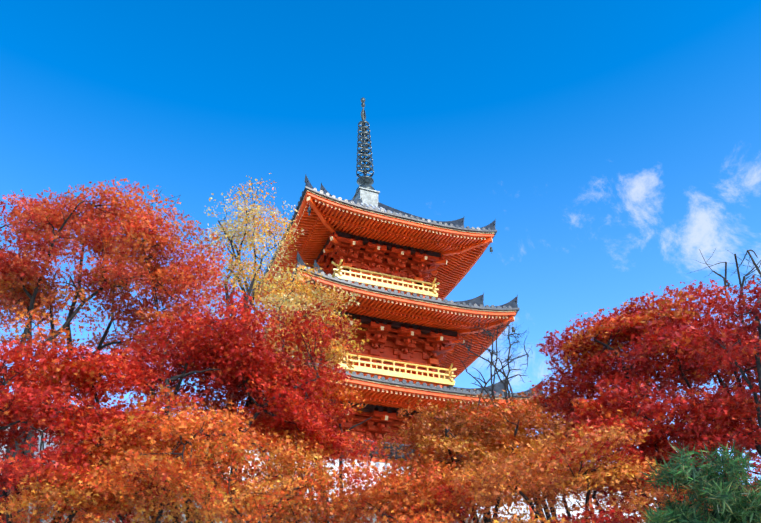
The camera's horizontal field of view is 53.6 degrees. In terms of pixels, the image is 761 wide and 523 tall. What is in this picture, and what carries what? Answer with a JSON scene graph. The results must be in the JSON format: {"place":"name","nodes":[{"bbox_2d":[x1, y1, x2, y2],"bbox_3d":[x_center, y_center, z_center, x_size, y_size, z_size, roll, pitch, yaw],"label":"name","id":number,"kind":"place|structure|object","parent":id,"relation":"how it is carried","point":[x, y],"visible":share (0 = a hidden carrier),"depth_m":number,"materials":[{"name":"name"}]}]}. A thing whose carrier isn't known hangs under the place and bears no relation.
{"place":"outdoors","nodes":[
{"label":"outdoors","id":0,"kind":"place"},
{"bbox_2d":[0,0,760,484],"label":"sky","id":1,"kind":"structure","parent":0,"point":[607,144],"materials":[{"name":"blue"}]},
{"bbox_3d":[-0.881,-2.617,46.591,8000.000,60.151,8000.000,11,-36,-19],"label":"ground","id":2,"kind":"structure","parent":0,"visible":0},
{"bbox_2d":[0,301,181,522],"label":"maple tree","id":3,"kind":"object","parent":2,"relation":"on","point":[78,373],"visible":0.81,"depth_m":12.37,"materials":[{"name":"red plant"}]},
{"bbox_2d":[0,177,230,522],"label":"maple tree","id":4,"kind":"object","parent":2,"relation":"on","point":[22,278],"visible":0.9,"depth_m":18.32,"materials":[{"name":"red plant"}]},
{"bbox_2d":[0,383,364,522],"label":"maple tree","id":5,"kind":"object","parent":2,"relation":"on","point":[163,462],"visible":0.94,"depth_m":12.03,"materials":[{"name":"orange plant"}]},
{"bbox_2d":[97,283,353,522],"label":"maple tree","id":6,"kind":"object","parent":2,"relation":"on","point":[239,365],"visible":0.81,"depth_m":15.00,"materials":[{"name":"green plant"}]},
{"bbox_2d":[191,173,303,414],"bbox_3d":[-5.653,2.498,29.924,5.117,14.197,4.693,-20,-38,24],"label":"tall yellow tree","id":7,"kind":"object","parent":2,"relation":"on","point":[244,230],"visible":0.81,"depth_m":31.22,"materials":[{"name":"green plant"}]},
{"bbox_2d":[243,263,368,522],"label":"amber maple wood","id":8,"kind":"object","parent":2,"relation":"on","point":[310,297],"visible":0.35,"depth_m":24.04,"materials":[{"name":"yellow plant"}]},
{"bbox_2d":[229,377,396,522],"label":"maple tree","id":9,"kind":"object","parent":2,"relation":"on","point":[344,453],"visible":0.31,"depth_m":16.30,"materials":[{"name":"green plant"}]},
{"bbox_2d":[0,400,751,522],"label":"terrace wall","id":10,"kind":"structure","parent":2,"relation":"on","point":[380,463],"depth_m":23.13,"materials":[{"name":"stone"}]},
{"bbox_2d":[252,97,542,451],"bbox_3d":[-0.715,1.620,43.730,12.911,31.640,12.908,11,-36,-19],"label":"pagoda","id":11,"kind":"object","parent":10,"relation":"on","point":[402,274],"visible":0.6,"depth_m":39.42,"materials":[{"name":"wood"}]},
{"bbox_2d":[448,308,532,441],"bbox_3d":[4.667,6.372,28.615,3.428,9.579,3.677,-15,-36,18],"label":"bare tree","id":12,"kind":"object","parent":10,"relation":"on","point":[507,381],"visible":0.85,"depth_m":29.90,"materials":[{"name":"brown plant"}]},
{"bbox_2d":[266,446,495,522],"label":"maple tree","id":13,"kind":"object","parent":2,"relation":"on","point":[439,505],"visible":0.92,"depth_m":12.47,"materials":[{"name":"orange plant"}]},
{"bbox_2d":[375,389,617,522],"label":"maple tree","id":14,"kind":"object","parent":2,"relation":"on","point":[454,441],"visible":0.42,"depth_m":14.23,"materials":[{"name":"orange plant"}]},
{"bbox_2d":[476,380,600,522],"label":"maple tree","id":15,"kind":"object","parent":2,"relation":"on","point":[531,400],"visible":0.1,"depth_m":18.41,"materials":[{"name":"orange plant"}]},
{"bbox_2d":[440,420,712,522],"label":"maple tree","id":16,"kind":"object","parent":2,"relation":"on","point":[613,472],"visible":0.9,"depth_m":11.50,"materials":[{"name":"orange plant"}]},
{"bbox_2d":[530,279,760,518],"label":"maple tree","id":17,"kind":"object","parent":2,"relation":"on","point":[598,351],"visible":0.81,"depth_m":15.10,"materials":[{"name":"red plant"}]},
{"bbox_2d":[571,368,760,521],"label":"maple tree","id":18,"kind":"object","parent":2,"relation":"on","point":[703,414],"visible":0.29,"depth_m":12.23,"materials":[{"name":"red plant"}]},
{"bbox_2d":[638,440,760,522],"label":"pine tree","id":19,"kind":"object","parent":2,"relation":"on","point":[727,500],"visible":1,"depth_m":9.72,"materials":[{"name":"green plant"}]},
{"bbox_2d":[657,275,760,456],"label":"maple","id":20,"kind":"object","parent":2,"relation":"on","point":[726,354],"visible":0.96,"depth_m":12.13,"materials":[{"name":"red plant"}]},
{"bbox_2d":[690,249,760,437],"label":"bare twigs","id":21,"kind":"object","parent":2,"relation":"on","point":[726,283],"visible":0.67,"depth_m":16.94,"materials":[{"name":"brown plant"}]}
]}

